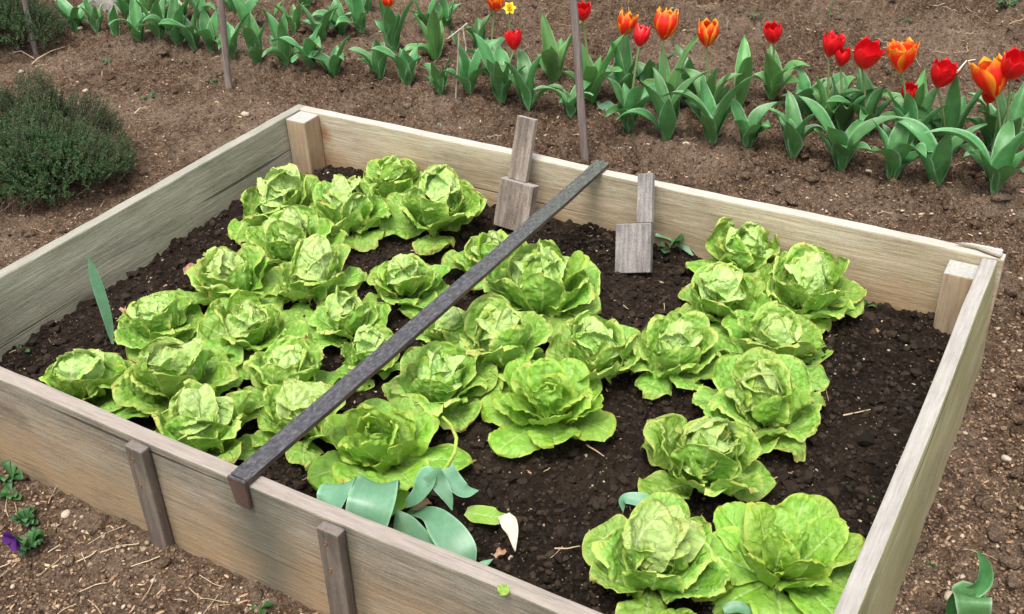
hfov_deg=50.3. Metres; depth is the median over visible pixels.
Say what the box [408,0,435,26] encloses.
tulip
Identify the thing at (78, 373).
lettuce
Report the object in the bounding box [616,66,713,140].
tulip
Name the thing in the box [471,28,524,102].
tulip
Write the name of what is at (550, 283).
lettuce
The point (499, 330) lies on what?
lettuce
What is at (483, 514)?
leaf scrap
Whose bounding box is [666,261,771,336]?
lettuce
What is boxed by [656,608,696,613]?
lettuce
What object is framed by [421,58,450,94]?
tulip
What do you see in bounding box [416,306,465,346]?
lettuce
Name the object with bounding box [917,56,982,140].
tulip
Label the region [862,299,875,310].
weed
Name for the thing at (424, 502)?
leaf scrap
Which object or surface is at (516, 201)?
wooden paddle
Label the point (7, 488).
weed
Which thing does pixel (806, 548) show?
lettuce
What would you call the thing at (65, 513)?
pebble
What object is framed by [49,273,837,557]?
bed straw
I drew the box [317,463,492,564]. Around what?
leek
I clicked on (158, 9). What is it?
tulip
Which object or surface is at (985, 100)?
tulip
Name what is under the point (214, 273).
lettuce
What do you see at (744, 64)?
tulip
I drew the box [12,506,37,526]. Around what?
viola
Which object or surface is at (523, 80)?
tulip
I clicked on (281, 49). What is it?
tulip
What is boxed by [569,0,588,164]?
garden stake
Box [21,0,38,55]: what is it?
garden stake
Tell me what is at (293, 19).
tulip
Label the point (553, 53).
tulip
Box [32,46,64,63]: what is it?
dry twig
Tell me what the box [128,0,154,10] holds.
tulip
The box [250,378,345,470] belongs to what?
lettuce
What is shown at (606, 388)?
bark litter
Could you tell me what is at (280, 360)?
lettuce
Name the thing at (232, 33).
tulip
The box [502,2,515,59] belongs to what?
narcissus
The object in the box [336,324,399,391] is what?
lettuce
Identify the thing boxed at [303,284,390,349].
lettuce
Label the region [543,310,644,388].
lettuce
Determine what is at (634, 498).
fallen leaf
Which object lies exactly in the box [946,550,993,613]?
tulip
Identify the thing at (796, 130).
tulip
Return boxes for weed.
[0,460,22,481]
[0,481,21,499]
[142,92,155,98]
[251,600,272,613]
[659,234,683,252]
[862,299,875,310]
[997,0,1022,6]
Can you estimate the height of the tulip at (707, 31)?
0.345 m
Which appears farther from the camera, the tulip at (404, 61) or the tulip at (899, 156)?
the tulip at (404, 61)
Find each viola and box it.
[2,527,45,555]
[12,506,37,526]
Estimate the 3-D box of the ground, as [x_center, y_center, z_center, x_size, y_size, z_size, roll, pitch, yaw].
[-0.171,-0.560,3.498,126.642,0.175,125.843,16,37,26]
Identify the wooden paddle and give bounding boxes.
[493,115,538,230]
[615,173,654,273]
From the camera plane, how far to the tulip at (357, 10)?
4.21 m
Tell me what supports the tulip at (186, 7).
on the ground
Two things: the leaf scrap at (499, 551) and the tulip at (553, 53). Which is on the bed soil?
the leaf scrap at (499, 551)
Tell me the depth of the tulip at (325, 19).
4.22 m
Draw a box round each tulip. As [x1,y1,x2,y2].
[53,0,97,33]
[82,0,104,33]
[108,0,149,40]
[108,2,119,35]
[112,0,128,19]
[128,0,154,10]
[135,0,167,39]
[139,0,187,43]
[157,0,199,49]
[165,0,188,15]
[189,0,215,19]
[194,4,220,50]
[215,9,249,58]
[224,0,235,12]
[233,0,257,27]
[238,12,266,63]
[256,0,283,19]
[262,8,302,65]
[271,2,310,33]
[271,24,325,67]
[297,2,338,41]
[299,0,312,8]
[308,35,349,77]
[312,0,351,34]
[336,0,366,33]
[347,39,393,78]
[364,0,371,12]
[366,42,420,85]
[375,0,413,50]
[404,7,443,59]
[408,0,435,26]
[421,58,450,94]
[432,0,465,27]
[443,31,498,93]
[461,11,493,47]
[465,0,504,74]
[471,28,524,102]
[504,48,566,110]
[533,81,593,117]
[535,12,581,82]
[560,1,628,103]
[602,23,661,132]
[605,8,642,100]
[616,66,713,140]
[633,50,679,85]
[639,6,698,95]
[661,72,753,143]
[671,17,741,105]
[675,44,718,104]
[730,98,784,147]
[734,36,752,104]
[752,20,812,99]
[769,90,824,157]
[780,60,831,114]
[793,93,901,170]
[811,30,863,127]
[825,36,896,134]
[831,46,878,131]
[871,112,932,178]
[879,69,941,122]
[886,36,945,146]
[886,117,986,186]
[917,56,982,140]
[924,120,1023,192]
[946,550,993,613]
[960,45,1023,161]
[966,92,1023,148]
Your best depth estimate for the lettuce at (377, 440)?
2.00 m
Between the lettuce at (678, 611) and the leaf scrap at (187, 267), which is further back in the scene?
the leaf scrap at (187, 267)
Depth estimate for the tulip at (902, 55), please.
3.15 m
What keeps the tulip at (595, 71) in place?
on the ground
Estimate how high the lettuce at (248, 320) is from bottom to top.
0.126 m
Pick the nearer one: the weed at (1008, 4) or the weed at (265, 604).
the weed at (265, 604)
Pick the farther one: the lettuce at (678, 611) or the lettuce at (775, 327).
the lettuce at (775, 327)
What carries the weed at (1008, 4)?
on the ground
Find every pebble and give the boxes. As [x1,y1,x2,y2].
[61,509,69,517]
[241,111,249,116]
[943,590,952,600]
[1000,454,1011,461]
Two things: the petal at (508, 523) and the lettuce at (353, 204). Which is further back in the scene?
the lettuce at (353, 204)
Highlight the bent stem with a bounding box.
[428,416,457,494]
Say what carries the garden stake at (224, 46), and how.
on the ground
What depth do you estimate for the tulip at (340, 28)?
4.31 m
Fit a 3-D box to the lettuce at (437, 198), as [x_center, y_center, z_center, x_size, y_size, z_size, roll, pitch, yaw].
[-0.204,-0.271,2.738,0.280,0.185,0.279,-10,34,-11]
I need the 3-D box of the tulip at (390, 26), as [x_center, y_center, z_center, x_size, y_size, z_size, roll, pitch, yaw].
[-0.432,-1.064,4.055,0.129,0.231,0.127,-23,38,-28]
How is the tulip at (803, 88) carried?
on the ground
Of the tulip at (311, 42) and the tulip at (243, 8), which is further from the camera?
the tulip at (243, 8)
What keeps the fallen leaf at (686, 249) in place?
on the bed soil
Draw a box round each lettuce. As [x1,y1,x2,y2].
[38,348,126,411]
[98,336,243,418]
[111,290,203,361]
[152,379,266,463]
[175,245,284,310]
[196,288,311,379]
[228,163,319,244]
[237,204,348,274]
[237,335,345,413]
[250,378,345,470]
[260,233,367,322]
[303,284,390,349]
[307,393,472,516]
[308,174,390,251]
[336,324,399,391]
[361,155,422,201]
[362,253,450,318]
[379,164,486,254]
[382,340,502,432]
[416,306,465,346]
[441,229,526,290]
[442,292,552,392]
[480,357,615,457]
[482,238,600,342]
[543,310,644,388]
[582,491,735,613]
[623,310,728,399]
[638,413,776,501]
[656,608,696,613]
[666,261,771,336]
[685,217,787,275]
[692,347,825,462]
[708,493,864,613]
[713,300,833,391]
[753,242,866,332]
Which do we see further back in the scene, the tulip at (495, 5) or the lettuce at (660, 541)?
the tulip at (495, 5)
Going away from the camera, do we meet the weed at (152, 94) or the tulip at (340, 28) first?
the weed at (152, 94)
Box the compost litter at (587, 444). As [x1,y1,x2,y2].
[31,172,931,603]
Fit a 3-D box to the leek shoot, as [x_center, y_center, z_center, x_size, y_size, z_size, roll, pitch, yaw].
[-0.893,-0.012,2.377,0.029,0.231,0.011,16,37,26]
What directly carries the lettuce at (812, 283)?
on the bed soil
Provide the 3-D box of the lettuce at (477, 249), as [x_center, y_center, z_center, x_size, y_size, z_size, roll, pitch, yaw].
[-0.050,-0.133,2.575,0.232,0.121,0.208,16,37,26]
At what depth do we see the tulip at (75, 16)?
4.46 m
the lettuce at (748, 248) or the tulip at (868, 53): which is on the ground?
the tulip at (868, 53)
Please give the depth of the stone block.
4.69 m
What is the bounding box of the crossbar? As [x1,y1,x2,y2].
[227,160,608,509]
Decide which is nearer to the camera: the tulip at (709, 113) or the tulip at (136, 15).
the tulip at (709, 113)
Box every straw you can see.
[0,0,1023,613]
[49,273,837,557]
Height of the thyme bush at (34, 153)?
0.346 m
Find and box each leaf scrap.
[183,263,194,273]
[412,498,430,510]
[464,505,505,524]
[493,547,506,557]
[497,584,508,595]
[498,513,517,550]
[596,100,619,114]
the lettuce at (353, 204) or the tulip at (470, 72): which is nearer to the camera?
the lettuce at (353, 204)
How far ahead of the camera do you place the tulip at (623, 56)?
3.56 m
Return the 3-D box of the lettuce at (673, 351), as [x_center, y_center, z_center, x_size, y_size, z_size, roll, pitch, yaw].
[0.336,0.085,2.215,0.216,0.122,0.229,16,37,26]
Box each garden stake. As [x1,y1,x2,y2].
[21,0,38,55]
[217,0,232,88]
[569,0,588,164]
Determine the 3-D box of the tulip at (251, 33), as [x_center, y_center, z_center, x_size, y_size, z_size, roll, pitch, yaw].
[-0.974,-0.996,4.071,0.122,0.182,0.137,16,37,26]
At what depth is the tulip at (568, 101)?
3.53 m
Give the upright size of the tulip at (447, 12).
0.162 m
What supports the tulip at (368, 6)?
on the ground
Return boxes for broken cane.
[448,23,467,37]
[462,27,466,50]
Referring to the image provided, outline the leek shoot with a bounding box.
[88,256,113,343]
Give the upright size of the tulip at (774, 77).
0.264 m
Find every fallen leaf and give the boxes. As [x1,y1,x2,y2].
[619,492,648,511]
[655,233,693,255]
[723,601,750,613]
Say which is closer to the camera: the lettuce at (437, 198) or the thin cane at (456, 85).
the lettuce at (437, 198)
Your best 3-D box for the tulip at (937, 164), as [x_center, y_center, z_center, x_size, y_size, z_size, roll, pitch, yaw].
[1.163,-0.429,3.056,0.266,0.205,0.126,16,37,26]
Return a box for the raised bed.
[0,104,1005,613]
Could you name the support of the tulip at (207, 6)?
on the ground
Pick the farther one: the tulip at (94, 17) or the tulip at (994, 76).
the tulip at (94, 17)
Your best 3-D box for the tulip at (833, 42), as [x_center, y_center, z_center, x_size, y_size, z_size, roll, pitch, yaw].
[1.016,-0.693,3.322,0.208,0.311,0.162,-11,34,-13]
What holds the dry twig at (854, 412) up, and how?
on the bed soil
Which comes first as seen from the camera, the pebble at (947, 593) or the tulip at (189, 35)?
the pebble at (947, 593)
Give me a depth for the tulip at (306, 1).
4.57 m
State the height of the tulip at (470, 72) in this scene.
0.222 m
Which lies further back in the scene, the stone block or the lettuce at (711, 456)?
the stone block
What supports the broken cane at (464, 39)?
hanging from the broken cane at (450, 36)
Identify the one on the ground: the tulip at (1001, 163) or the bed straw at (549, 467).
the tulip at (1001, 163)
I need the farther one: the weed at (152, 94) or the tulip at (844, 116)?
the weed at (152, 94)
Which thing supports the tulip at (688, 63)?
on the ground
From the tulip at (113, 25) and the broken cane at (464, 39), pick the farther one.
the tulip at (113, 25)
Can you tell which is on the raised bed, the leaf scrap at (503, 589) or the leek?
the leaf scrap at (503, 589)
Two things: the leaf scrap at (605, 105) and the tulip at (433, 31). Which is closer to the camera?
the leaf scrap at (605, 105)
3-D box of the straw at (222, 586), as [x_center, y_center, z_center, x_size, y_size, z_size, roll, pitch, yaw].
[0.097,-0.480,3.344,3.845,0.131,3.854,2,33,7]
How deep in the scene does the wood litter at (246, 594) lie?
2.04 m
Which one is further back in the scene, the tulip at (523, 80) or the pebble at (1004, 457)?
the tulip at (523, 80)
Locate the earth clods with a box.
[0,0,1023,613]
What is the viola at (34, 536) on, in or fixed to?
on the ground
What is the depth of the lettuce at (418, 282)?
2.47 m
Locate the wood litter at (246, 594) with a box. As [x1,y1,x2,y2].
[0,0,1023,613]
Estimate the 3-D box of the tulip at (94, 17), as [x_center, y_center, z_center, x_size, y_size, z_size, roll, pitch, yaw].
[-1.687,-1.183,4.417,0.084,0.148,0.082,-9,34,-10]
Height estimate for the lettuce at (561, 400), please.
0.113 m
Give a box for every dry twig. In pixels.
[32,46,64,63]
[843,409,870,415]
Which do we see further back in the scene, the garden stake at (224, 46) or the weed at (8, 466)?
the garden stake at (224, 46)
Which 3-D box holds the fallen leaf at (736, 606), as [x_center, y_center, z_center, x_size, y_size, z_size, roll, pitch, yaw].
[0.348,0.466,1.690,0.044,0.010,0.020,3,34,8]
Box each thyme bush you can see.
[0,0,70,50]
[0,63,137,214]
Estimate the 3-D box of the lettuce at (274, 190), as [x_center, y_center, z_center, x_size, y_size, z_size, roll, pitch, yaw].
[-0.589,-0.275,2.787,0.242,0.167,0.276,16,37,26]
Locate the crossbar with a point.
(258, 462)
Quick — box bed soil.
[1,165,950,613]
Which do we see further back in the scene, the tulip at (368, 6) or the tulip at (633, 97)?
the tulip at (368, 6)
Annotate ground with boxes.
[0,0,1023,613]
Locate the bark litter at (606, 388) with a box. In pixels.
[10,226,932,584]
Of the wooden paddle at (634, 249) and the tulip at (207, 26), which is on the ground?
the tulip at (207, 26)
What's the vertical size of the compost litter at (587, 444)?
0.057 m
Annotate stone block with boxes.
[88,0,142,12]
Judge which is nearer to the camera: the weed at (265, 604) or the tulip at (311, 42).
the weed at (265, 604)
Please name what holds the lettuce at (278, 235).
on the bed soil
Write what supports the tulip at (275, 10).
on the ground
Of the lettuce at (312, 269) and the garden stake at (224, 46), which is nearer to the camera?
the lettuce at (312, 269)
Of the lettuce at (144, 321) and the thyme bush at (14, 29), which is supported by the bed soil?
the lettuce at (144, 321)
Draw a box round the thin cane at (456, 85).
[455,29,459,97]
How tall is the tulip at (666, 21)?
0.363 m
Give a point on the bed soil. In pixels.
(677, 401)
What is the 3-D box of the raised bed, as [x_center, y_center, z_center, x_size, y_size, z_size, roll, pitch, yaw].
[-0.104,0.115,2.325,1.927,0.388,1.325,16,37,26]
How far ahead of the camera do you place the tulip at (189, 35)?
4.19 m
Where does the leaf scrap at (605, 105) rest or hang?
on the ground
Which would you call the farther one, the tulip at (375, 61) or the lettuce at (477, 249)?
the tulip at (375, 61)
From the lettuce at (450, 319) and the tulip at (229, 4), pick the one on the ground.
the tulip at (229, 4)
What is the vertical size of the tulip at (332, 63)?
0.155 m
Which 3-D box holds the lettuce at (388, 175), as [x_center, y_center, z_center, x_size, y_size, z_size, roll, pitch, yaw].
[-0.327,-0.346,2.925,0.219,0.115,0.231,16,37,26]
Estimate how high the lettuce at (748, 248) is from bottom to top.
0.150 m
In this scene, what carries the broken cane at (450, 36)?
attached to the thin cane at (456, 85)
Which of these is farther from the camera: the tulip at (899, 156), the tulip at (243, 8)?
the tulip at (243, 8)
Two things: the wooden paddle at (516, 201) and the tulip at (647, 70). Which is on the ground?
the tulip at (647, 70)
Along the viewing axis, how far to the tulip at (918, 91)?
3.25 m
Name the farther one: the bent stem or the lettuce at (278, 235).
the lettuce at (278, 235)
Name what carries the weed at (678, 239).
on the bed soil
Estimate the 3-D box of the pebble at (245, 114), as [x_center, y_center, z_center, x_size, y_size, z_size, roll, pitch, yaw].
[-0.904,-0.653,3.701,0.032,0.018,0.024,16,37,26]
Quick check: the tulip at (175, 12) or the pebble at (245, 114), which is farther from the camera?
the tulip at (175, 12)
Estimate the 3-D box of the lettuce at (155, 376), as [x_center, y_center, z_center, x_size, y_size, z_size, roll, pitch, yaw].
[-0.681,0.120,2.186,0.308,0.172,0.282,-17,36,-20]
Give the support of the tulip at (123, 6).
on the ground
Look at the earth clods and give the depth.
2.30 m
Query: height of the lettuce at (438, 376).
0.140 m
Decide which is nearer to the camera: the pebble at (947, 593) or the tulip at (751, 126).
the pebble at (947, 593)
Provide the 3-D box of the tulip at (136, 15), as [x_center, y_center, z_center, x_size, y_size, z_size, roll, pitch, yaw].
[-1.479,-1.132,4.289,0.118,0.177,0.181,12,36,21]
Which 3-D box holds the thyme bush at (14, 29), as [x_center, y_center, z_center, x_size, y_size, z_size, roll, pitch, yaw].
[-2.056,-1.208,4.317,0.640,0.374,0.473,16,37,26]
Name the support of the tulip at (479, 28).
on the ground
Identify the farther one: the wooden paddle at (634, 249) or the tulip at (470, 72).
the tulip at (470, 72)
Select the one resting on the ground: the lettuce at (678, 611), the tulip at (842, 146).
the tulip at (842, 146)
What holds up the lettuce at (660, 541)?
on the bed soil
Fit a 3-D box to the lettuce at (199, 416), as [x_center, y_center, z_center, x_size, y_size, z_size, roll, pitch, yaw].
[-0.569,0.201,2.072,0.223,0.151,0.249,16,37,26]

